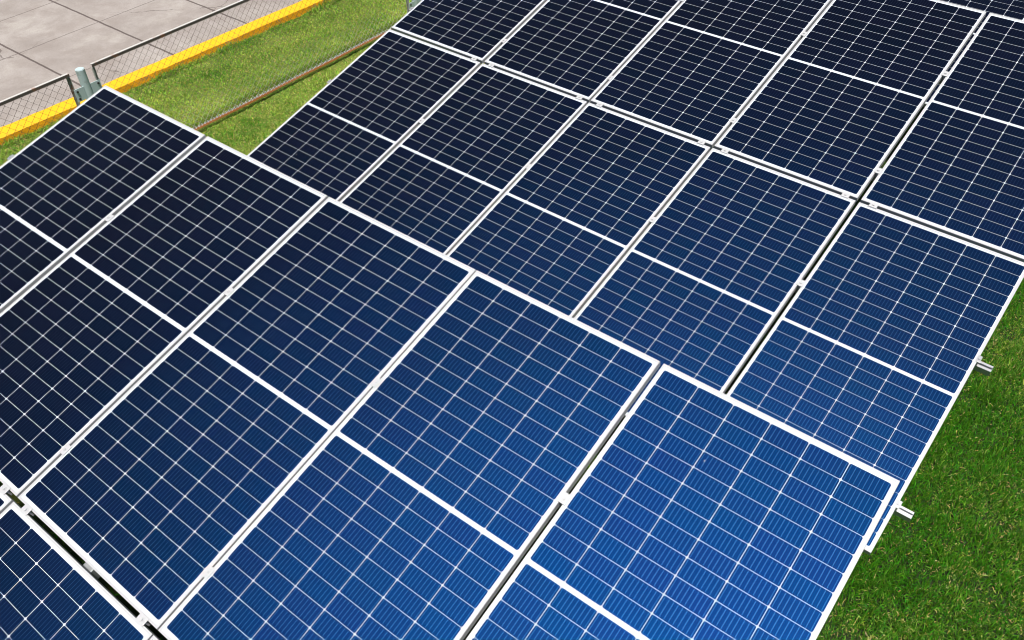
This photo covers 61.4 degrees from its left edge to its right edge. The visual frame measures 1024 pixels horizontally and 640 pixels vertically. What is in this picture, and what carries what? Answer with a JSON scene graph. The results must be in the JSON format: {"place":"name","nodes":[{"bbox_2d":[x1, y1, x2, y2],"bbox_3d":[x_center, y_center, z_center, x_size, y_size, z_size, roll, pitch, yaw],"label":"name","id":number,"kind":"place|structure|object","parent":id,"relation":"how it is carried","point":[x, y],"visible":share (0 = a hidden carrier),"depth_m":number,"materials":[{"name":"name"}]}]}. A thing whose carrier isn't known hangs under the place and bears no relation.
{"place":"outdoors","nodes":[
{"label":"outdoors","id":0,"kind":"place"},
{"bbox_2d":[0,0,1023,639],"bbox_3d":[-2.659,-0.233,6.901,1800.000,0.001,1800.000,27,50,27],"label":"ground","id":1,"kind":"structure","parent":0,"point":[220,138],"depth_m":5.70,"materials":[{"name":"green plant"}]},
{"bbox_2d":[74,67,101,101],"bbox_3d":[-3.710,-1.747,7.785,0.078,1.125,0.250,27,50,27],"label":"fence post","id":2,"kind":"object","parent":1,"relation":"on","point":[87,89],"visible":0.42,"depth_m":7.48,"materials":[{"name":"grey metal"}]},
{"bbox_2d":[0,73,79,164],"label":"chain link fence","id":3,"kind":"object","parent":2,"relation":"attached to","point":[38,87],"visible":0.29,"depth_m":7.23,"materials":[{"name":"metal"}]},
{"bbox_2d":[90,0,408,130],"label":"chain link fence","id":4,"kind":"object","parent":2,"relation":"attached to","point":[155,38],"visible":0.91,"depth_m":8.67,"materials":[{"name":"metal"}]},
{"bbox_2d":[0,0,301,126],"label":"concrete yard","id":5,"kind":"structure","parent":1,"relation":"on","point":[42,41],"depth_m":10.27,"materials":[{"name":"grey concrete"}]},
{"bbox_2d":[0,0,331,144],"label":"kerb","id":6,"kind":"structure","parent":1,"relation":"on","point":[124,80],"depth_m":9.60,"materials":[{"name":"yellow paint"}]},
{"bbox_2d":[0,154,570,639],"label":"clamps","id":7,"kind":"object","parent":1,"relation":"on","point":[142,618],"visible":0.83,"depth_m":3.83,"materials":[{"name":"metal"}]},
{"bbox_2d":[0,492,15,513],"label":"solar panel","id":8,"kind":"object","parent":7,"relation":"attached to","point":[6,500],"visible":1,"depth_m":3.90,"materials":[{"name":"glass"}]},
{"bbox_2d":[0,502,156,639],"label":"solar panel","id":9,"kind":"object","parent":7,"relation":"attached to","point":[51,588],"visible":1,"depth_m":3.58,"materials":[{"name":"blue glass"}]},
{"bbox_2d":[0,85,205,312],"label":"solar panel","id":10,"kind":"object","parent":7,"relation":"attached to","point":[72,180],"visible":0.94,"depth_m":5.15,"materials":[{"name":"black glass"}]},
{"bbox_2d":[150,635,159,639],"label":"solar panel","id":11,"kind":"object","parent":7,"relation":"attached to","point":[153,637],"visible":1,"depth_m":3.41,"materials":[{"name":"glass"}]},
{"bbox_2d":[0,136,327,496],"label":"solar panel","id":12,"kind":"object","parent":7,"relation":"attached to","point":[101,322],"visible":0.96,"depth_m":4.54,"materials":[{"name":"blue glass"}]},
{"bbox_2d":[18,197,475,629],"bbox_3d":[-1.204,0.287,4.086,1.038,0.036,2.094,27,64,27],"label":"solar panel","id":13,"kind":"object","parent":7,"relation":"attached to","point":[154,491],"visible":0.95,"depth_m":4.00,"materials":[{"name":"blue glass"}]},
{"bbox_2d":[158,270,659,639],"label":"solar panel","id":14,"kind":"object","parent":7,"relation":"attached to","point":[444,467],"visible":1,"depth_m":3.61,"materials":[{"name":"blue glass"}]},
{"bbox_2d":[466,364,899,639],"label":"solar panel","id":15,"kind":"object","parent":7,"relation":"attached to","point":[692,509],"visible":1,"depth_m":3.30,"materials":[{"name":"blue glass"}]},
{"bbox_2d":[409,0,420,10],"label":"fence post","id":16,"kind":"object","parent":1,"relation":"on","point":[413,3],"visible":0.22,"depth_m":10.31,"materials":[{"name":"grey metal"}]},
{"bbox_2d":[327,0,993,521],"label":"mounting rack","id":17,"kind":"object","parent":1,"relation":"on","point":[905,512],"visible":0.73,"depth_m":5.50,"materials":[{"name":"metal"}]},
{"bbox_2d":[247,29,480,201],"bbox_3d":[-1.290,-1.568,6.888,1.038,0.036,2.094,28,65,28],"label":"solar panel","id":18,"kind":"object","parent":17,"relation":"attached to","point":[340,136],"visible":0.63,"depth_m":6.91,"materials":[{"name":"blue glass"}]},
{"bbox_2d":[340,63,586,254],"bbox_3d":[-0.463,-1.122,6.394,1.038,0.038,2.094,28,65,28],"label":"solar panel","id":19,"kind":"object","parent":17,"relation":"attached to","point":[446,173],"visible":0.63,"depth_m":6.42,"materials":[{"name":"blue glass"}]},
{"bbox_2d":[391,0,546,63],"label":"solar panel","id":20,"kind":"object","parent":17,"relation":"attached to","point":[480,30],"visible":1,"depth_m":7.36,"materials":[{"name":"blue glass"}]},
{"bbox_2d":[447,103,709,317],"bbox_3d":[0.359,-0.680,5.903,1.038,0.037,2.094,28,65,28],"label":"solar panel","id":21,"kind":"object","parent":17,"relation":"attached to","point":[562,224],"visible":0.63,"depth_m":5.93,"materials":[{"name":"blue glass"}]},
{"bbox_2d":[484,0,680,102],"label":"solar panel","id":22,"kind":"object","parent":17,"relation":"attached to","point":[584,48],"visible":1,"depth_m":6.96,"materials":[{"name":"blue glass"}]},
{"bbox_2d":[591,0,832,147],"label":"solar panel","id":23,"kind":"object","parent":17,"relation":"attached to","point":[697,70],"visible":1,"depth_m":6.55,"materials":[{"name":"blue glass"}]},
{"bbox_2d":[574,148,855,417],"bbox_3d":[1.181,-0.237,5.412,1.038,0.037,2.094,28,65,28],"label":"solar panel","id":24,"kind":"object","parent":17,"relation":"attached to","point":[715,264],"visible":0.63,"depth_m":5.44,"materials":[{"name":"blue glass"}]},
{"bbox_2d":[714,0,985,201],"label":"solar panel","id":25,"kind":"object","parent":17,"relation":"attached to","point":[839,99],"visible":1,"depth_m":6.12,"materials":[{"name":"blue glass"}]},
{"bbox_2d":[727,202,1023,554],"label":"solar panel","id":26,"kind":"object","parent":17,"relation":"attached to","point":[869,351],"visible":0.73,"depth_m":4.95,"materials":[{"name":"blue glass"}]},
{"bbox_2d":[861,13,1023,261],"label":"solar panel","id":27,"kind":"object","parent":17,"relation":"attached to","point":[954,166],"visible":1,"depth_m":5.62,"materials":[{"name":"blue glass"}]},
{"bbox_3d":[3.939,-3.603,9.165,5.429,1.692,3.862,27,50,27],"label":"mounting rack","id":28,"kind":"object","parent":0,"visible":0},
{"bbox_2d":[923,0,1023,106],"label":"solar panel","id":29,"kind":"object","parent":28,"relation":"attached to","point":[1014,9],"depth_m":8.02,"materials":[{"name":"glass"}]}
]}

